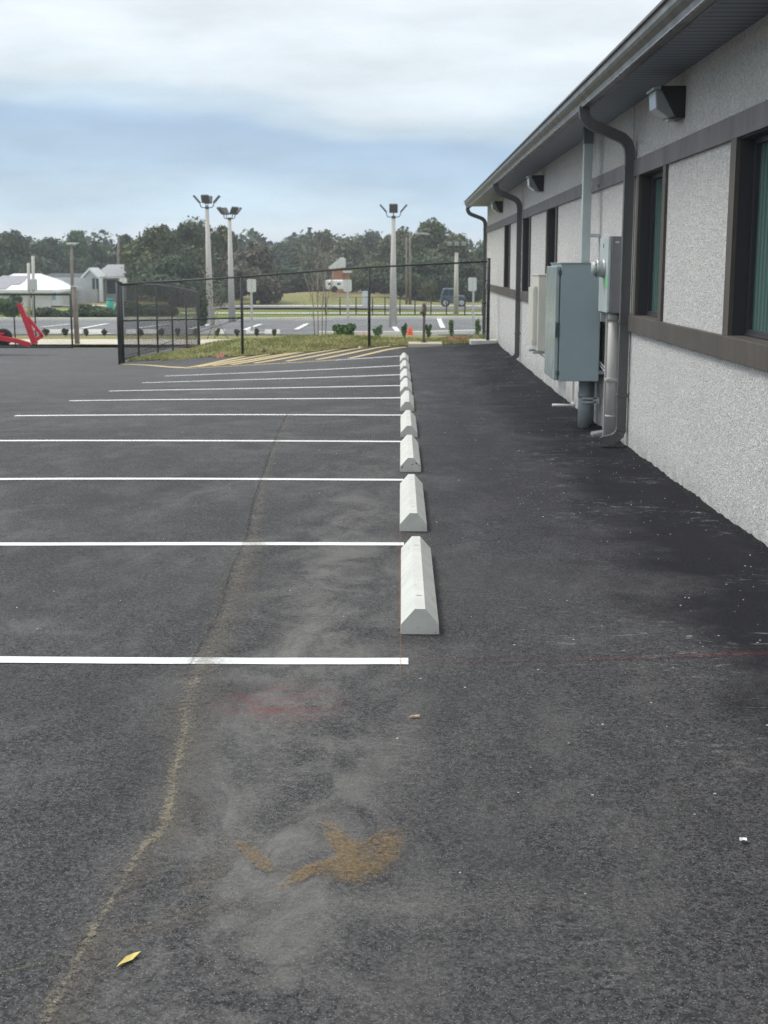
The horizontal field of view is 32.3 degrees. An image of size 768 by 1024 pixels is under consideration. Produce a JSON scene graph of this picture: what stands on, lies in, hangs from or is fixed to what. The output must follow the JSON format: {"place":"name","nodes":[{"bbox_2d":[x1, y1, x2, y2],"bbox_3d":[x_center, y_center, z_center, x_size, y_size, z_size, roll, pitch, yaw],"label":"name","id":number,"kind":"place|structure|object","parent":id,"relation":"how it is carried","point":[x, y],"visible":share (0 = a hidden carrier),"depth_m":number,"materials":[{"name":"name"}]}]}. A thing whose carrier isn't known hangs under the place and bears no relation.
{"place":"outdoors","nodes":[
{"label":"outdoors","id":0,"kind":"place"},
{"bbox_2d":[10,339,229,343],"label":"sidewalk","id":1,"kind":"structure","parent":0,"point":[88,341],"depth_m":47.80,"materials":[{"name":"beige concrete"}]},
{"bbox_2d":[71,286,79,346],"bbox_3d":[-10.742,-6.798,46.180,0.217,2.119,0.187,0,11,1],"label":"wooden post","id":2,"kind":"object","parent":1,"relation":"on","point":[75,318],"visible":1,"depth_m":46.11,"materials":[{"name":"brown wood"}]},
{"bbox_2d":[12,335,458,338],"bbox_3d":[-15.332,-6.737,51.135,60.000,0.005,3.400,0,11,1],"label":"planting bed","id":3,"kind":"object","parent":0,"point":[115,336],"visible":0.2,"depth_m":51.81,"materials":[{"name":"green plant"}]},
{"bbox_2d":[199,267,225,338],"bbox_3d":[-6.359,-7.737,49.353,0.966,2.715,0.909,0,11,1],"label":"young tree","id":4,"kind":"object","parent":3,"relation":"on","point":[211,297],"visible":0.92,"depth_m":49.36,"materials":[{"name":"green plant"}]},
{"bbox_2d":[0,291,481,349],"bbox_3d":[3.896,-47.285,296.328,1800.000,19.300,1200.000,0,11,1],"label":"ground","id":5,"kind":"structure","parent":0,"point":[296,299],"depth_m":112.94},
{"bbox_2d":[0,229,48,276],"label":"tree","id":6,"kind":"object","parent":5,"relation":"on","point":[15,257],"visible":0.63,"depth_m":146.97,"materials":[{"name":"green plant"}]},
{"bbox_2d":[0,293,73,347],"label":"sliding gate","id":7,"kind":"structure","parent":5,"relation":"on","point":[12,295],"depth_m":44.88,"materials":[{"name":"black metal"}]},
{"bbox_2d":[0,274,77,306],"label":"house","id":8,"kind":"structure","parent":5,"relation":"on","point":[14,283],"depth_m":105.13,"materials":[{"name":"white"}]},
{"bbox_2d":[25,236,78,274],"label":"tree","id":9,"kind":"object","parent":5,"relation":"on","point":[49,250],"visible":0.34,"depth_m":161.65,"materials":[{"name":"green plant"}]},
{"bbox_2d":[46,273,83,287],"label":"house","id":10,"kind":"structure","parent":5,"relation":"on","point":[63,275],"depth_m":121.83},
{"bbox_2d":[53,277,85,303],"bbox_3d":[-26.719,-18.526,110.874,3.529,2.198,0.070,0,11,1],"label":"house","id":11,"kind":"structure","parent":5,"relation":"on","point":[81,294],"depth_m":110.79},
{"bbox_2d":[57,230,88,272],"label":"tree","id":12,"kind":"object","parent":5,"relation":"on","point":[80,248],"visible":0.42,"depth_m":166.58,"materials":[{"name":"green plant"}]},
{"bbox_2d":[81,268,106,302],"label":"house","id":13,"kind":"structure","parent":5,"relation":"on","point":[94,287],"depth_m":113.72,"materials":[{"name":"white"}]},
{"bbox_2d":[79,241,111,272],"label":"tree","id":14,"kind":"object","parent":5,"relation":"on","point":[96,256],"visible":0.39,"depth_m":156.77,"materials":[{"name":"green plant"}]},
{"bbox_2d":[107,234,131,264],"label":"tree","id":15,"kind":"object","parent":5,"relation":"on","point":[124,239],"visible":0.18,"depth_m":147.04,"materials":[{"name":"green plant"}]},
{"bbox_2d":[101,265,142,300],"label":"house","id":16,"kind":"structure","parent":5,"relation":"on","point":[113,273],"depth_m":116.81,"materials":[{"name":"grey"}]},
{"bbox_2d":[106,279,118,294],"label":"window","id":17,"kind":"structure","parent":16,"relation":"in","point":[110,283],"depth_m":116.63,"materials":[{"name":"grey glass"}]},
{"bbox_2d":[117,223,191,296],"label":"tree","id":18,"kind":"object","parent":5,"relation":"on","point":[153,245],"visible":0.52,"depth_m":115.22,"materials":[{"name":"green plant"}]},
{"bbox_2d":[124,255,227,306],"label":"tree","id":19,"kind":"object","parent":5,"relation":"on","point":[175,268],"visible":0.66,"depth_m":105.31,"materials":[{"name":"green plant"}]},
{"bbox_2d":[170,215,212,277],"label":"tree","id":20,"kind":"object","parent":5,"relation":"on","point":[190,237],"visible":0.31,"depth_m":120.78,"materials":[{"name":"green plant"}]},
{"bbox_2d":[192,224,243,298],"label":"tree","id":21,"kind":"object","parent":5,"relation":"on","point":[219,243],"visible":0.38,"depth_m":117.15,"materials":[{"name":"green plant"}]},
{"bbox_2d":[0,319,481,334],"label":"parking lot","id":22,"kind":"structure","parent":5,"relation":"on","point":[284,326],"depth_m":61.11,"materials":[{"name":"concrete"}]},
{"bbox_2d":[195,296,208,325],"bbox_3d":[-8.152,-8.986,59.516,0.658,1.436,0.700,0,11,1],"label":"shrub","id":23,"kind":"object","parent":22,"relation":"on","point":[205,304],"visible":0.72,"depth_m":59.32,"materials":[{"name":"green plant"}]},
{"bbox_2d":[193,195,220,324],"bbox_3d":[-8.095,-11.553,61.027,1.130,5.919,1.130,-10,15,-43],"label":"floodlight pole","id":24,"kind":"object","parent":22,"relation":"on","point":[206,199],"visible":0.98,"depth_m":60.87,"materials":[{"name":"concrete"}]},
{"bbox_2d":[217,207,241,321],"bbox_3d":[-7.531,-12.104,64.986,1.130,5.565,1.130,2,11,11],"label":"floodlight pole","id":25,"kind":"object","parent":22,"relation":"on","point":[223,211],"visible":0.98,"depth_m":64.87,"materials":[{"name":"concrete"}]},
{"bbox_2d":[0,316,481,320],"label":"kerb","id":26,"kind":"structure","parent":22,"relation":"on","point":[273,319],"depth_m":67.41,"materials":[{"name":"grey concrete"}]},
{"bbox_2d":[247,279,255,330],"bbox_3d":[-5.276,-8.175,52.988,0.360,2.253,0.068,0,11,1],"label":"parking sign","id":27,"kind":"object","parent":22,"relation":"on","point":[252,285],"visible":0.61,"depth_m":52.84,"materials":[{"name":"grey metal"}]},
{"bbox_2d":[343,280,351,323],"bbox_3d":[-1.479,-8.334,53.926,0.340,2.224,0.068,0,11,1],"label":"parking sign","id":28,"kind":"object","parent":22,"relation":"on","point":[348,285],"visible":0.71,"depth_m":53.76,"materials":[{"name":"grey metal"}]},
{"bbox_2d":[380,204,406,326],"bbox_3d":[0.420,-10.925,58.997,1.130,5.418,1.130,-10,15,-43],"label":"floodlight pole","id":29,"kind":"object","parent":22,"relation":"on","point":[393,208],"visible":0.98,"depth_m":58.91,"materials":[{"name":"concrete"}]},
{"bbox_2d":[319,329,481,335],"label":"kerb","id":30,"kind":"structure","parent":22,"relation":"on","point":[399,333],"depth_m":52.49,"materials":[{"name":"grey concrete"}]},
{"bbox_2d":[468,278,476,328],"bbox_3d":[3.812,-8.984,57.295,0.360,2.278,0.068,0,11,1],"label":"parking sign","id":31,"kind":"object","parent":22,"relation":"on","point":[472,283],"visible":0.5,"depth_m":57.15,"materials":[{"name":"grey metal"}]},
{"bbox_2d":[219,242,287,304],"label":"tree","id":32,"kind":"object","parent":5,"relation":"on","point":[252,259],"visible":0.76,"depth_m":109.36,"materials":[{"name":"green plant"}]},
{"bbox_2d":[27,224,482,294],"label":"distant wood","id":33,"kind":"object","parent":5,"relation":"on","point":[252,234],"visible":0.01,"depth_m":208.42,"materials":[{"name":"green plant"}]},
{"bbox_2d":[267,241,288,264],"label":"tree","id":34,"kind":"object","parent":5,"relation":"on","point":[277,247],"visible":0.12,"depth_m":185.65,"materials":[{"name":"green plant"}]},
{"bbox_2d":[272,264,315,293],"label":"tree","id":35,"kind":"object","parent":5,"relation":"on","point":[287,268],"visible":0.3,"depth_m":146.25,"materials":[{"name":"green plant"}]},
{"bbox_2d":[277,234,314,291],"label":"tree","id":36,"kind":"object","parent":5,"relation":"on","point":[287,255],"visible":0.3,"depth_m":181.05,"materials":[{"name":"green plant"}]},
{"bbox_2d":[283,259,333,291],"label":"tree","id":37,"kind":"object","parent":5,"relation":"on","point":[309,265],"visible":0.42,"depth_m":145.81,"materials":[{"name":"green plant"}]},
{"bbox_2d":[298,229,334,264],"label":"tree","id":38,"kind":"object","parent":5,"relation":"on","point":[327,237],"visible":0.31,"depth_m":176.01,"materials":[{"name":"green plant"}]},
{"bbox_2d":[325,280,342,291],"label":"cargo trailer","id":39,"kind":"object","parent":5,"relation":"on","point":[333,287],"visible":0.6,"depth_m":124.28,"materials":[{"name":"white metal"}]},
{"bbox_2d":[329,257,351,292],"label":"house","id":40,"kind":"structure","parent":5,"relation":"on","point":[343,276],"depth_m":130.00,"materials":[{"name":"orange brick"}]},
{"bbox_2d":[319,237,370,291],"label":"tree","id":41,"kind":"object","parent":5,"relation":"on","point":[351,251],"visible":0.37,"depth_m":161.27,"materials":[{"name":"green plant"}]},
{"bbox_2d":[345,260,389,294],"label":"tree","id":42,"kind":"object","parent":5,"relation":"on","point":[362,274],"visible":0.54,"depth_m":136.82,"materials":[{"name":"green plant"}]},
{"bbox_2d":[357,229,383,293],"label":"tree","id":43,"kind":"object","parent":5,"relation":"on","point":[371,240],"visible":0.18,"depth_m":185.79,"materials":[{"name":"green plant"}]},
{"bbox_2d":[0,343,767,1023],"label":"parking lot","id":44,"kind":"structure","parent":5,"relation":"on","point":[468,901],"depth_m":5.23,"materials":[{"name":"grey asphalt"}]},
{"bbox_2d":[0,303,43,346],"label":"trailer","id":45,"kind":"object","parent":44,"relation":"on","point":[6,338],"visible":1,"depth_m":38.62,"materials":[{"name":"red paint"}]},
{"bbox_2d":[48,680,197,1012],"bbox_3d":[-0.750,0.966,4.210,0.187,0.037,3.103,0,11,-1],"label":"dried mud seam","id":46,"kind":"object","parent":44,"relation":"on","point":[156,835],"visible":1,"depth_m":4.21,"materials":[{"name":"soil"}]},
{"bbox_2d":[15,414,373,415],"bbox_3d":[-2.246,-1.238,16.960,4.970,0.018,0.143,0,11,1],"label":"parking line","id":47,"kind":"object","parent":44,"relation":"on","point":[204,414],"visible":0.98,"depth_m":16.98,"materials":[{"name":"white paint"}]},
{"bbox_2d":[0,440,400,441],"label":"parking line","id":48,"kind":"object","parent":44,"relation":"on","point":[211,440],"visible":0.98,"depth_m":14.08,"materials":[{"name":"white paint"}]},
{"bbox_2d":[0,478,402,480],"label":"parking line","id":49,"kind":"object","parent":44,"relation":"on","point":[201,479],"visible":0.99,"depth_m":11.37,"materials":[{"name":"white paint"}]},
{"bbox_2d":[0,542,403,545],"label":"parking line","id":50,"kind":"object","parent":44,"relation":"on","point":[190,543],"visible":1,"depth_m":8.58,"materials":[{"name":"white paint"}]},
{"bbox_2d":[0,656,407,663],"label":"parking line","id":51,"kind":"object","parent":44,"relation":"on","point":[148,660],"visible":1,"depth_m":5.94,"materials":[{"name":"white paint"}]},
{"bbox_2d":[70,397,400,400],"bbox_3d":[-2.187,-1.661,19.526,4.920,0.054,0.152,0,11,1],"label":"parking line","id":52,"kind":"object","parent":44,"relation":"on","point":[209,399],"visible":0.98,"depth_m":19.53,"materials":[{"name":"white paint"}]},
{"bbox_2d":[121,385,399,390],"bbox_3d":[-2.121,-2.041,21.855,4.850,0.100,0.160,0,11,1],"label":"parking line","id":53,"kind":"object","parent":44,"relation":"on","point":[257,388],"visible":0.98,"depth_m":21.86,"materials":[{"name":"white paint"}]},
{"bbox_2d":[144,374,399,382],"bbox_3d":[-2.063,-2.455,24.401,4.800,0.159,0.166,0,11,1],"label":"parking line","id":54,"kind":"object","parent":44,"relation":"on","point":[278,378],"visible":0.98,"depth_m":24.40,"materials":[{"name":"white paint"}]},
{"bbox_2d":[294,831,393,881],"bbox_3d":[-0.104,1.016,3.920,0.322,0.006,0.554,2,11,12],"label":"ochre stain","id":55,"kind":"object","parent":44,"relation":"on","point":[344,863],"visible":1,"depth_m":3.88,"materials":[{"name":"brown soil"}]},
{"bbox_2d":[400,378,411,394],"bbox_3d":[0.346,-1.983,20.873,0.186,0.126,1.830,-1,10,1],"label":"wheel stop","id":56,"kind":"object","parent":44,"relation":"on","point":[405,384],"visible":0.99,"depth_m":20.38,"materials":[{"name":"concrete"}]},
{"bbox_2d":[400,391,413,410],"bbox_3d":[0.320,-1.544,18.331,0.186,0.126,1.830,0,10,1],"label":"wheel stop","id":57,"kind":"object","parent":44,"relation":"on","point":[407,401],"visible":1,"depth_m":17.67,"materials":[{"name":"concrete"}]},
{"bbox_2d":[400,410,417,436],"bbox_3d":[0.284,-1.033,15.364,0.186,0.126,1.830,0,10,1],"label":"wheel stop","id":58,"kind":"object","parent":44,"relation":"on","point":[408,425],"visible":0.99,"depth_m":14.86,"materials":[{"name":"concrete"}]},
{"bbox_2d":[400,435,420,471],"bbox_3d":[0.248,-0.574,12.693,0.186,0.126,1.831,0,10,1],"label":"wheel stop","id":59,"kind":"object","parent":44,"relation":"on","point":[409,455],"visible":1,"depth_m":12.16,"materials":[{"name":"concrete"}]},
{"bbox_2d":[400,474,426,530],"bbox_3d":[0.211,-0.088,9.890,0.186,0.126,1.830,0,10,1],"label":"wheel stop","id":60,"kind":"object","parent":44,"relation":"on","point":[412,511],"visible":1,"depth_m":9.43,"materials":[{"name":"concrete"}]},
{"bbox_2d":[401,536,438,633],"bbox_3d":[0.185,0.369,7.280,0.186,0.126,1.830,0,10,1],"label":"wheel stop","id":61,"kind":"object","parent":44,"relation":"on","point":[419,613],"visible":1,"depth_m":6.85,"materials":[{"name":"concrete"}]},
{"bbox_2d":[469,339,497,344],"bbox_3d":[2.417,-4.077,32.261,0.649,0.230,0.620,0,11,1],"label":"wheel stop","id":62,"kind":"object","parent":44,"relation":"on","point":[479,341],"visible":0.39,"depth_m":31.95,"materials":[{"name":"concrete"}]},
{"bbox_2d":[497,342,767,551],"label":"asphalt edge","id":63,"kind":"object","parent":44,"relation":"on","point":[704,506],"visible":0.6,"depth_m":10.79,"materials":[{"name":"black asphalt"}]},
{"bbox_2d":[369,226,412,295],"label":"tree","id":64,"kind":"object","parent":5,"relation":"on","point":[381,251],"visible":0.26,"depth_m":146.27,"materials":[{"name":"green plant"}]},
{"bbox_2d":[405,237,407,304],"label":"utility pole","id":65,"kind":"object","parent":5,"relation":"on","point":[406,286],"visible":0.92,"depth_m":110.28,"materials":[{"name":"brown wood"}]},
{"bbox_2d":[373,256,441,300],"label":"tree","id":66,"kind":"object","parent":5,"relation":"on","point":[383,277],"visible":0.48,"depth_m":124.68,"materials":[{"name":"green plant"}]},
{"bbox_2d":[409,232,429,304],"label":"street lamp","id":67,"kind":"object","parent":5,"relation":"on","point":[416,233],"visible":0.98,"depth_m":109.90,"materials":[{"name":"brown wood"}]},
{"bbox_2d":[396,217,449,261],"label":"tree","id":68,"kind":"object","parent":5,"relation":"on","point":[424,245],"visible":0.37,"depth_m":141.14,"materials":[{"name":"green plant"}]},
{"bbox_2d":[420,259,482,301],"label":"tree","id":69,"kind":"object","parent":5,"relation":"on","point":[463,270],"visible":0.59,"depth_m":124.69,"materials":[{"name":"green plant"}]},
{"bbox_2d":[428,233,482,286],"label":"tree","id":70,"kind":"object","parent":5,"relation":"on","point":[444,253],"visible":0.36,"depth_m":136.61,"materials":[{"name":"green plant"}]},
{"bbox_2d":[471,246,486,277],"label":"tree","id":71,"kind":"object","parent":5,"relation":"on","point":[479,251],"visible":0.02,"depth_m":166.22,"materials":[{"name":"green plant"}]},
{"bbox_2d":[464,0,767,546],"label":"building","id":72,"kind":"structure","parent":5,"relation":"on","point":[680,207],"depth_m":10.95,"materials":[{"name":"paint"}]},
{"bbox_2d":[491,201,502,212],"bbox_3d":[2.603,-7.036,30.598,0.268,0.270,0.320,0,11,1],"label":"wall light","id":73,"kind":"object","parent":72,"relation":"attached to","point":[497,206],"visible":1,"depth_m":30.45,"materials":[{"name":"black metal"}]},
{"bbox_2d":[503,224,510,287],"bbox_3d":[2.788,-5.619,29.104,0.214,1.400,1.510,0,11,1],"label":"window","id":74,"kind":"structure","parent":72,"relation":"in","point":[507,229],"depth_m":29.68,"materials":[{"name":"grey glass"}]},
{"bbox_2d":[521,216,531,292],"bbox_3d":[2.729,-4.785,24.632,0.214,1.400,1.510,0,11,1],"label":"window","id":75,"kind":"structure","parent":72,"relation":"in","point":[526,225],"depth_m":25.22,"materials":[{"name":"grey glass"}]},
{"bbox_2d":[526,175,543,192],"bbox_3d":[2.488,-5.406,21.849,0.268,0.270,0.320,0,11,1],"label":"wall light","id":76,"kind":"object","parent":72,"relation":"attached to","point":[535,183],"visible":1,"depth_m":21.70,"materials":[{"name":"black metal"}]},
{"bbox_2d":[528,274,545,357],"bbox_3d":[2.355,-2.760,19.221,0.455,1.362,0.884,0,11,1],"label":"electrical box","id":77,"kind":"object","parent":72,"relation":"attached to","point":[536,312],"visible":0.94,"depth_m":18.85,"materials":[{"name":"beige metal"}]},
{"bbox_2d":[545,206,557,273],"bbox_3d":[2.675,-4.020,20.528,0.214,1.400,1.460,0,11,1],"label":"window","id":78,"kind":"structure","parent":72,"relation":"in","point":[551,244],"depth_m":21.05,"materials":[{"name":"grey glass"}]},
{"bbox_2d":[552,381,575,406],"bbox_3d":[2.366,-1.925,17.088,0.380,1.152,0.057,-2,11,-8],"label":"drain pipe","id":79,"kind":"object","parent":72,"relation":"attached to","point":[572,404],"visible":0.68,"depth_m":17.17,"materials":[{"name":"white plastic"}]},
{"bbox_2d":[544,127,603,427],"bbox_3d":[2.241,-2.701,15.455,0.585,3.494,1.088,0,11,1],"label":"electrical cabinet","id":80,"kind":"object","parent":72,"relation":"attached to","point":[572,329],"visible":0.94,"depth_m":15.11,"materials":[{"name":"grey metal"}]},
{"bbox_2d":[591,236,621,435],"bbox_3d":[2.354,-1.877,14.475,0.320,2.199,1.296,0,11,1],"label":"electric meter","id":81,"kind":"object","parent":72,"relation":"attached to","point":[606,268],"visible":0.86,"depth_m":13.94,"materials":[{"name":"grey metal"}]},
{"bbox_2d":[632,165,668,320],"bbox_3d":[2.567,-2.505,12.399,0.214,1.400,1.460,0,11,1],"label":"window","id":82,"kind":"structure","parent":72,"relation":"in","point":[651,187],"depth_m":12.91,"materials":[{"name":"grey glass"}]},
{"bbox_2d":[646,86,685,121],"bbox_3d":[2.345,-3.390,11.036,0.268,0.270,0.320,0,11,1],"label":"wall light","id":83,"kind":"object","parent":72,"relation":"attached to","point":[667,103],"visible":1,"depth_m":10.89,"materials":[{"name":"black metal"}]},
{"bbox_2d":[722,128,767,344],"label":"window","id":84,"kind":"structure","parent":72,"relation":"in","point":[745,303],"depth_m":9.20,"materials":[{"name":"grey"}]},
{"bbox_2d":[0,314,481,317],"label":"lawn","id":85,"kind":"structure","parent":0,"point":[270,315],"depth_m":76.41,"materials":[{"name":"green plant"}]},
{"bbox_2d":[0,296,22,317],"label":"shrub","id":86,"kind":"object","parent":85,"relation":"on","point":[4,304],"visible":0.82,"depth_m":70.93,"materials":[{"name":"green plant"}]},
{"bbox_2d":[27,256,36,317],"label":"twin post","id":87,"kind":"object","parent":85,"relation":"on","point":[32,284],"visible":0.89,"depth_m":69.09,"materials":[{"name":"concrete"}]},
{"bbox_2d":[31,307,81,316],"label":"hedge","id":88,"kind":"object","parent":85,"relation":"on","point":[53,312],"visible":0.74,"depth_m":73.01,"materials":[{"name":"green plant"}]},
{"bbox_2d":[67,304,128,316],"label":"hedge","id":89,"kind":"object","parent":85,"relation":"on","point":[87,310],"visible":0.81,"depth_m":72.99,"materials":[{"name":"green plant"}]},
{"bbox_2d":[114,301,178,315],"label":"hedge","id":90,"kind":"object","parent":85,"relation":"on","point":[153,311],"visible":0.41,"depth_m":74.96,"materials":[{"name":"green plant"}]},
{"bbox_2d":[325,297,482,314],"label":"fence","id":91,"kind":"object","parent":85,"relation":"on","point":[414,310],"visible":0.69,"depth_m":77.58,"materials":[{"name":"black metal"}]},
{"bbox_2d":[25,310,481,312],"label":"verge","id":92,"kind":"structure","parent":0,"point":[337,311],"depth_m":85.56,"materials":[{"name":"green plant"}]},
{"bbox_2d":[417,276,437,310],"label":"young tree","id":93,"kind":"object","parent":92,"relation":"on","point":[428,285],"visible":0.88,"depth_m":86.58,"materials":[{"name":"green plant"}]},
{"bbox_2d":[58,305,479,305],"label":"roadside path","id":94,"kind":"structure","parent":0,"point":[291,305],"depth_m":106.26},
{"bbox_2d":[138,336,458,360],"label":"lawn","id":95,"kind":"structure","parent":0,"point":[259,348],"depth_m":33.26,"materials":[{"name":"plant"}]},
{"bbox_2d":[120,282,199,362],"bbox_3d":[-6.426,-5.628,39.175,0.112,2.482,13.201,0,11,0],"label":"side fence","id":96,"kind":"object","parent":95,"relation":"on","point":[186,311],"visible":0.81,"depth_m":37.69,"materials":[{"name":"black metal"}]},
{"bbox_2d":[115,258,490,364],"bbox_3d":[-1.962,-4.811,32.087,9.047,2.622,0.283,0,11,1],"label":"chain link fence","id":97,"kind":"object","parent":95,"relation":"on","point":[242,324],"visible":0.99,"depth_m":32.07,"materials":[{"name":"black metal"}]},
{"bbox_2d":[289,230,346,334],"bbox_3d":[-2.062,-6.921,40.977,1.870,3.602,1.110,0,11,1],"label":"young tree","id":98,"kind":"object","parent":95,"relation":"on","point":[319,289],"visible":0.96,"depth_m":41.00,"materials":[{"name":"brown plant"}]},
{"bbox_2d":[332,323,356,334],"bbox_3d":[-1.161,-5.234,38.718,0.740,0.602,0.759,0,11,1],"label":"shrub","id":99,"kind":"object","parent":95,"relation":"on","point":[345,329],"visible":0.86,"depth_m":38.63,"materials":[{"name":"green plant"}]},
{"bbox_2d":[408,342,442,346],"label":"concrete slab","id":100,"kind":"structure","parent":95,"relation":"on","point":[420,344],"depth_m":32.15,"materials":[{"name":"white concrete"}]},
{"bbox_2d":[420,303,426,342],"bbox_3d":[0.966,-4.655,32.586,0.175,0.964,0.146,0,11,1],"label":"standpipe","id":101,"kind":"object","parent":100,"relation":"on","point":[422,312],"visible":0.95,"depth_m":32.53,"materials":[{"name":"metal"}]},
{"bbox_2d":[0,0,660,290],"label":"sky","id":102,"kind":"structure","parent":0,"point":[318,115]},
{"bbox_2d":[187,313,481,313],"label":"path","id":103,"kind":"structure","parent":0,"point":[336,313],"depth_m":79.47,"materials":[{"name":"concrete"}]},
{"bbox_2d":[447,242,466,313],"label":"street lamp","id":104,"kind":"object","parent":103,"relation":"on","point":[456,246],"visible":1,"depth_m":78.61,"materials":[{"name":"concrete"}]},
{"bbox_2d":[216,306,481,309],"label":"road","id":105,"kind":"structure","parent":0,"point":[440,307],"depth_m":96.95,"materials":[{"name":"grey asphalt"}]},
{"bbox_2d":[440,288,464,306],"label":"pickup truck","id":106,"kind":"object","parent":105,"relation":"on","point":[445,292],"visible":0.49,"depth_m":101.64,"materials":[{"name":"blue paint"}]},
{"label":"bright lawn","id":107,"kind":"structure","parent":0,"visible":0},
{"bbox_2d":[66,242,78,304],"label":"street lamp","id":108,"kind":"object","parent":107,"relation":"on","point":[71,266],"visible":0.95,"depth_m":90.66,"materials":[{"name":"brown metal"}]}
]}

